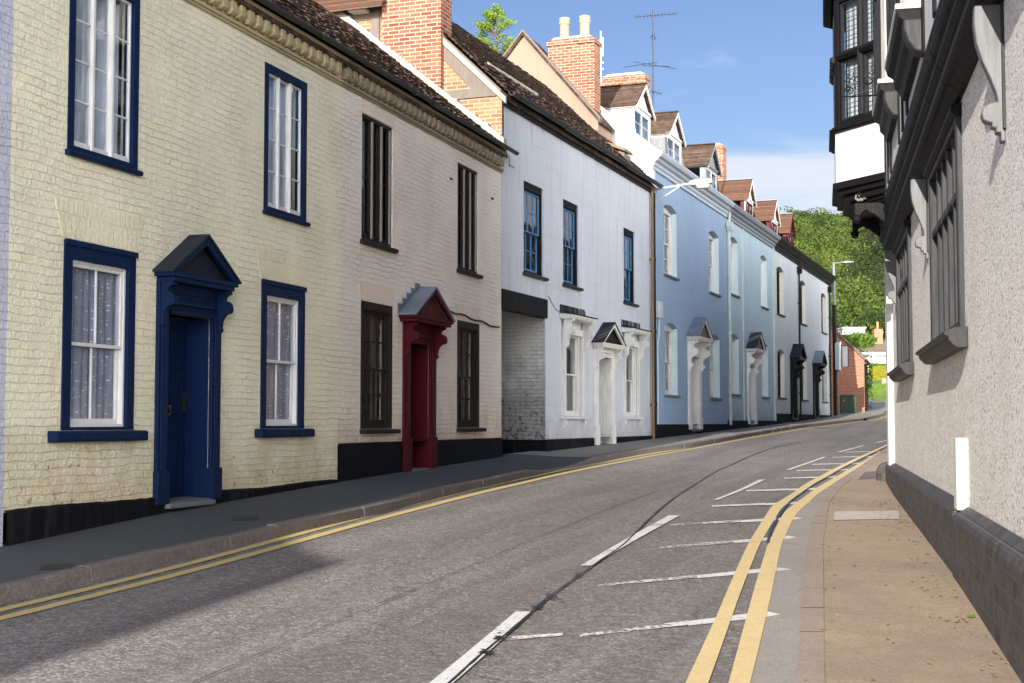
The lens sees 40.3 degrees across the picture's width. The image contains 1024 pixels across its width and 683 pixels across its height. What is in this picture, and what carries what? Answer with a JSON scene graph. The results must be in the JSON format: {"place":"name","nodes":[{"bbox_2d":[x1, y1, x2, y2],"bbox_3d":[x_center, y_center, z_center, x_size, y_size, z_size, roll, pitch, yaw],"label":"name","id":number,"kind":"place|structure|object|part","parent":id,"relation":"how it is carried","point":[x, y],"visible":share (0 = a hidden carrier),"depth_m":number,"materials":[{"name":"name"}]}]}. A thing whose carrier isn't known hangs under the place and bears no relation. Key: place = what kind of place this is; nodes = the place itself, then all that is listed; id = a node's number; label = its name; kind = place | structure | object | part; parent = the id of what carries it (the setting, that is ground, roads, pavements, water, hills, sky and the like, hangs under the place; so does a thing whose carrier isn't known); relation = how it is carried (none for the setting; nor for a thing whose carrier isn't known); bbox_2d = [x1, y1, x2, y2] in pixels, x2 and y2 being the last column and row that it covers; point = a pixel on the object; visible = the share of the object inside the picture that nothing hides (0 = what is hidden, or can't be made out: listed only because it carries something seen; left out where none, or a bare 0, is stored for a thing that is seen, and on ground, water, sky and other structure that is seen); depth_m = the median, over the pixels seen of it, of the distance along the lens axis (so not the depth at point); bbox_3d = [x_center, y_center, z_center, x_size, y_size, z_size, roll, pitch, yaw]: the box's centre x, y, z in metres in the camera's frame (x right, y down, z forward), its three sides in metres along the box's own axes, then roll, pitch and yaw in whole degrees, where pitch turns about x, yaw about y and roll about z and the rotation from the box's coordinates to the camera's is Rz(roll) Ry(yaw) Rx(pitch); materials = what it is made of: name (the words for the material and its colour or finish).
{"place":"outdoors","nodes":[
{"label":"outdoors","id":0,"kind":"place"},
{"bbox_2d":[0,401,886,682],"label":"road","id":1,"kind":"structure","parent":0,"point":[656,567],"depth_m":10.79,"materials":[{"name":"grey asphalt"}]},
{"bbox_2d":[0,418,863,604],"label":"kerb","id":2,"kind":"structure","parent":1,"relation":"on","point":[15,590],"depth_m":13.57,"materials":[{"name":"grey stone"}]},
{"bbox_2d":[750,467,858,682],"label":"road channel","id":3,"kind":"object","parent":1,"relation":"on","point":[776,661],"visible":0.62,"depth_m":10.22,"materials":[{"name":"concrete"}]},
{"bbox_2d":[797,447,886,682],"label":"kerb","id":4,"kind":"structure","parent":1,"relation":"on","point":[811,665],"depth_m":10.61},
{"bbox_2d":[0,400,886,583],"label":"pavement","id":5,"kind":"structure","parent":0,"point":[172,527],"depth_m":15.40,"materials":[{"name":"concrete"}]},
{"bbox_2d":[40,563,73,568],"bbox_3d":[-3.608,1.783,11.073,0.237,0.015,0.301,1,-3,-12],"label":"manhole cover","id":6,"kind":"object","parent":5,"relation":"on","point":[57,566],"visible":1,"depth_m":11.06,"materials":[{"name":"metal"}]},
{"bbox_2d":[232,515,258,519],"bbox_3d":[-2.757,1.823,14.420,0.246,0.019,0.487,0,-3,-5],"label":"manhole cover","id":7,"kind":"object","parent":5,"relation":"on","point":[254,517],"visible":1,"depth_m":14.43,"materials":[{"name":"metal"}]},
{"bbox_2d":[832,260,853,415],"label":"street lamp","id":8,"kind":"object","parent":5,"relation":"on","point":[835,399],"visible":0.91,"depth_m":67.05,"materials":[{"name":"black metal"}]},
{"bbox_2d":[840,395,856,413],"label":"utility cabinet","id":9,"kind":"object","parent":5,"relation":"on","point":[848,403],"visible":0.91,"depth_m":69.33,"materials":[{"name":"green metal"}]},
{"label":"cabinet door","id":10,"kind":"part","parent":9,"relation":"part of","materials":[{"name":"green metal"}]},
{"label":"cabinet door","id":11,"kind":"part","parent":9,"relation":"part of","materials":[{"name":"green metal"}]},
{"bbox_2d":[3,252,886,538],"bbox_3d":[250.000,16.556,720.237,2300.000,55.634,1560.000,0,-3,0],"label":"ground","id":12,"kind":"structure","parent":0,"point":[879,398],"depth_m":90.38,"materials":[{"name":"green plant"}]},
{"bbox_2d":[0,0,13,546],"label":"terraced house","id":13,"kind":"structure","parent":12,"relation":"on","point":[6,32],"depth_m":12.22,"materials":[{"name":"purple paint"}]},
{"bbox_2d":[3,0,357,545],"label":"terraced house","id":14,"kind":"structure","parent":12,"relation":"on","point":[173,307],"depth_m":14.72,"materials":[{"name":"beige brick"}]},
{"bbox_2d":[47,238,147,442],"bbox_3d":[-4.028,0.016,13.512,0.246,1.900,1.500,-1,-3,18],"label":"window","id":15,"kind":"structure","parent":14,"relation":"in","point":[98,365],"depth_m":13.64,"materials":[{"name":"blue paint"}]},
{"bbox_2d":[65,0,143,175],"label":"window","id":16,"kind":"structure","parent":14,"relation":"in","point":[93,60],"depth_m":13.86,"materials":[{"name":"blue paint"}]},
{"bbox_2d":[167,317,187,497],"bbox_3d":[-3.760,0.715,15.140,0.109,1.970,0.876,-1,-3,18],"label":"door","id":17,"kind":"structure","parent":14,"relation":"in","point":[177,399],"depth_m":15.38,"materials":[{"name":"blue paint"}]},
{"bbox_2d":[255,279,314,437],"bbox_3d":[-2.845,0.230,17.238,0.236,1.900,1.430,-1,-3,18],"label":"window","id":18,"kind":"structure","parent":14,"relation":"in","point":[282,366],"depth_m":17.37,"materials":[{"name":"blue paint"}]},
{"bbox_2d":[262,62,310,226],"bbox_3d":[-2.904,-2.433,17.436,0.295,1.860,1.200,-1,-3,18],"label":"window","id":19,"kind":"structure","parent":14,"relation":"in","point":[278,117],"depth_m":17.54,"materials":[{"name":"blue paint"}]},
{"bbox_2d":[3,0,518,513],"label":"terraced house","id":20,"kind":"structure","parent":12,"relation":"on","point":[419,212],"depth_m":21.59,"materials":[{"name":"pink paint"}]},
{"bbox_2d":[360,113,398,253],"bbox_3d":[-1.968,-2.271,20.176,0.220,1.870,1.240,-1,-3,18],"label":"window","id":21,"kind":"structure","parent":20,"relation":"in","point":[376,136],"depth_m":20.29,"materials":[{"name":"brown paint"}]},
{"bbox_2d":[360,300,400,433],"bbox_3d":[-1.995,0.389,20.084,0.346,1.870,1.280,-1,-3,18],"label":"window","id":22,"kind":"structure","parent":20,"relation":"in","point":[375,310],"depth_m":20.40,"materials":[{"name":"brown paint"}]},
{"bbox_2d":[456,163,482,278],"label":"window","id":23,"kind":"structure","parent":20,"relation":"in","point":[467,178],"depth_m":24.02,"materials":[{"name":"brown paint"}]},
{"bbox_2d":[457,320,486,431],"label":"window","id":24,"kind":"structure","parent":20,"relation":"in","point":[463,425],"depth_m":24.15,"materials":[{"name":"brown paint"}]},
{"bbox_2d":[291,0,663,477],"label":"terraced house","id":25,"kind":"structure","parent":12,"relation":"on","point":[533,103],"depth_m":29.05,"materials":[{"name":"white paint"}]},
{"bbox_2d":[523,181,548,280],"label":"window","id":26,"kind":"structure","parent":25,"relation":"in","point":[529,189],"depth_m":27.75,"materials":[{"name":"blue paint"}]},
{"bbox_2d":[562,200,583,290],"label":"window","id":27,"kind":"structure","parent":25,"relation":"in","point":[568,207],"depth_m":29.89,"materials":[{"name":"blue paint"}]},
{"bbox_2d":[560,304,597,428],"bbox_3d":[1.301,0.559,29.422,0.602,2.578,1.660,-1,-4,20],"label":"window","id":28,"kind":"structure","parent":25,"relation":"in","point":[570,315],"depth_m":29.84,"materials":[{"name":"white paint"}]},
{"bbox_2d":[623,228,639,306],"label":"window","id":29,"kind":"structure","parent":25,"relation":"in","point":[628,234],"depth_m":34.12,"materials":[{"name":"blue paint"}]},
{"bbox_2d":[621,319,651,427],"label":"window","id":30,"kind":"structure","parent":25,"relation":"in","point":[629,328],"depth_m":34.07,"materials":[{"name":"white paint"}]},
{"bbox_2d":[472,3,516,54],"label":"broadleaf tree","id":31,"kind":"object","parent":12,"relation":"on","point":[492,14],"visible":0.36,"depth_m":58.61,"materials":[{"name":"green plant"}]},
{"bbox_2d":[501,71,734,437],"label":"terraced house","id":32,"kind":"structure","parent":12,"relation":"on","point":[690,313],"depth_m":39.19,"materials":[{"name":"blue paint"}]},
{"bbox_2d":[600,31,603,85],"bbox_3d":[2.476,-7.605,38.501,0.110,1.959,0.043,0,-3,0],"label":"tv aerial","id":33,"kind":"object","parent":32,"relation":"attached to","point":[601,49],"visible":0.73,"depth_m":38.51,"materials":[{"name":"white metal"}]},
{"bbox_2d":[623,10,676,109],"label":"tv aerial","id":34,"kind":"object","parent":32,"relation":"attached to","point":[653,62],"visible":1,"depth_m":43.78,"materials":[{"name":"metal"}]},
{"bbox_2d":[663,206,679,280],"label":"window","id":35,"kind":"structure","parent":32,"relation":"in","point":[671,244],"depth_m":38.31,"materials":[{"name":"white paint"}]},
{"bbox_2d":[664,324,680,397],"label":"window","id":36,"kind":"structure","parent":32,"relation":"in","point":[672,363],"depth_m":38.12,"materials":[{"name":"white paint"}]},
{"bbox_2d":[654,177,712,202],"bbox_3d":[4.375,-3.823,35.761,1.563,0.700,0.200,-1,-4,20],"label":"street lamp","id":37,"kind":"object","parent":32,"relation":"attached to","point":[703,183],"visible":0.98,"depth_m":35.57,"materials":[{"name":"white metal"}]},
{"bbox_2d":[709,232,721,296],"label":"window","id":38,"kind":"structure","parent":32,"relation":"in","point":[714,242],"depth_m":43.41,"materials":[{"name":"white paint"}]},
{"bbox_2d":[710,340,722,400],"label":"window","id":39,"kind":"structure","parent":32,"relation":"in","point":[715,348],"depth_m":43.23,"materials":[{"name":"white paint"}]},
{"bbox_2d":[563,143,780,429],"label":"terraced house","id":40,"kind":"structure","parent":12,"relation":"on","point":[751,241],"depth_m":48.05,"materials":[{"name":"blue paint"}]},
{"bbox_2d":[731,241,740,297],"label":"window","id":41,"kind":"structure","parent":40,"relation":"in","point":[734,246],"depth_m":46.23,"materials":[{"name":"white paint"}]},
{"bbox_2d":[731,336,741,396],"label":"window","id":42,"kind":"structure","parent":40,"relation":"in","point":[735,342],"depth_m":46.04,"materials":[{"name":"white paint"}]},
{"bbox_2d":[760,257,769,309],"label":"window","id":43,"kind":"structure","parent":40,"relation":"in","point":[763,264],"depth_m":51.28,"materials":[{"name":"white paint"}]},
{"bbox_2d":[762,347,770,398],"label":"window","id":44,"kind":"structure","parent":40,"relation":"in","point":[765,355],"depth_m":51.09,"materials":[{"name":"white paint"}]},
{"bbox_2d":[624,199,836,423],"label":"terraced house","id":45,"kind":"structure","parent":12,"relation":"on","point":[803,287],"depth_m":57.77,"materials":[{"name":"white paint"}]},
{"bbox_2d":[777,269,785,317],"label":"window","id":46,"kind":"structure","parent":45,"relation":"in","point":[780,291],"depth_m":54.60,"materials":[{"name":"black paint"}]},
{"bbox_2d":[777,351,786,399],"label":"window","id":47,"kind":"structure","parent":45,"relation":"in","point":[781,380],"depth_m":54.41,"materials":[{"name":"black paint"}]},
{"bbox_2d":[800,283,807,326],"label":"window","id":48,"kind":"structure","parent":45,"relation":"in","point":[802,287],"depth_m":59.89,"materials":[{"name":"black paint"}]},
{"bbox_2d":[801,361,808,401],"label":"window","id":49,"kind":"structure","parent":45,"relation":"in","point":[803,372],"depth_m":59.68,"materials":[{"name":"black paint"}]},
{"bbox_2d":[821,296,827,334],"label":"window","id":50,"kind":"structure","parent":45,"relation":"in","point":[823,299],"depth_m":65.68,"materials":[{"name":"black paint"}]},
{"bbox_2d":[822,365,828,402],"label":"window","id":51,"kind":"structure","parent":45,"relation":"in","point":[824,377],"depth_m":65.49,"materials":[{"name":"black paint"}]},
{"bbox_2d":[833,342,848,374],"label":"road sign","id":52,"kind":"object","parent":45,"relation":"attached to","point":[841,356],"visible":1,"depth_m":66.26,"materials":[{"name":"metal"}]},
{"bbox_2d":[709,206,884,334],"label":"hillside wood","id":53,"kind":"object","parent":12,"relation":"on","point":[851,301],"visible":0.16,"depth_m":267.86,"materials":[{"name":"green plant"}]},
{"bbox_2d":[837,327,865,336],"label":"bungalow","id":54,"kind":"object","parent":12,"relation":"on","point":[850,330],"visible":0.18,"depth_m":185.97,"materials":[{"name":"tile"}]},
{"bbox_2d":[830,317,873,412],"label":"brick outbuilding","id":55,"kind":"structure","parent":12,"relation":"on","point":[853,378],"depth_m":71.26,"materials":[{"name":"brick"}]},
{"bbox_2d":[844,331,878,347],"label":"bush","id":56,"kind":"object","parent":12,"relation":"on","point":[866,340],"visible":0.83,"depth_m":149.17,"materials":[{"name":"green plant"}]},
{"bbox_2d":[857,322,885,362],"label":"bungalow","id":57,"kind":"object","parent":12,"relation":"on","point":[877,352],"visible":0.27,"depth_m":165.30,"materials":[{"name":"paint"}]},
{"bbox_2d":[862,353,873,358],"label":"window","id":58,"kind":"structure","parent":57,"relation":"in","point":[870,354],"depth_m":165.16,"materials":[{"name":"white paint"}]},
{"bbox_2d":[875,353,885,358],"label":"window","id":59,"kind":"structure","parent":57,"relation":"in","point":[876,354],"depth_m":165.16,"materials":[{"name":"white paint"}]},
{"bbox_2d":[868,382,885,394],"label":"rough grass","id":60,"kind":"structure","parent":12,"relation":"on","point":[879,389],"depth_m":94.81,"materials":[{"name":"green plant"}]},
{"bbox_2d":[869,366,885,379],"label":"hedge","id":61,"kind":"object","parent":12,"relation":"on","point":[879,372],"visible":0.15,"depth_m":112.04,"materials":[{"name":"yellow plant"}]},
{"bbox_2d":[869,363,885,366],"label":"bush","id":62,"kind":"object","parent":12,"relation":"on","point":[877,364],"visible":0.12,"depth_m":117.61,"materials":[{"name":"green plant"}]},
{"bbox_2d":[823,0,1023,682],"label":"timber framed house","id":63,"kind":"structure","parent":12,"relation":"on","point":[926,146],"depth_m":12.47,"materials":[{"name":"beige paint"}]},
{"bbox_2d":[823,0,884,238],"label":"oriel window","id":64,"kind":"structure","parent":63,"relation":"in","point":[856,142],"depth_m":21.37,"materials":[{"name":"black wood"}]},
{"bbox_2d":[834,71,877,97],"bbox_3d":[4.210,-3.150,17.093,0.522,0.309,0.020,-1,-3,12],"label":"sign bracket","id":65,"kind":"object","parent":63,"relation":"attached to","point":[857,95],"visible":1,"depth_m":17.06,"materials":[{"name":"black metal"}]},
{"bbox_2d":[872,0,897,141],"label":"bay window","id":66,"kind":"structure","parent":63,"relation":"in","point":[885,108],"depth_m":17.11,"materials":[{"name":"black glass"}]},
{"bbox_2d":[887,218,913,381],"bbox_3d":[5.791,-0.522,20.613,0.360,2.149,3.640,-1,-3,12],"label":"window","id":67,"kind":"structure","parent":63,"relation":"in","point":[904,369],"depth_m":20.33,"materials":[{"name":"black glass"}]},
{"bbox_2d":[884,0,920,100],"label":"bay window","id":68,"kind":"structure","parent":63,"relation":"in","point":[903,17],"depth_m":13.67,"materials":[{"name":"black glass"}]},
{"bbox_2d":[915,102,967,364],"bbox_3d":[4.256,-0.919,13.708,0.360,2.149,3.690,-1,-3,12],"label":"window","id":69,"kind":"structure","parent":63,"relation":"in","point":[943,171],"depth_m":13.40,"materials":[{"name":"black glass"}]},
{"bbox_2d":[452,0,845,215],"label":"sky","id":70,"kind":"structure","parent":0,"point":[750,78],"materials":[{"name":"blue"}]},
{"bbox_2d":[822,456,1021,682],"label":"pavement","id":71,"kind":"structure","parent":0,"point":[867,600],"depth_m":10.34,"materials":[{"name":"concrete"}]},
{"bbox_2d":[798,500,1008,682],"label":"leaf litter","id":72,"kind":"object","parent":71,"relation":"on","point":[912,581],"visible":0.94,"depth_m":11.62,"materials":[{"name":"brown plant"}]}
]}

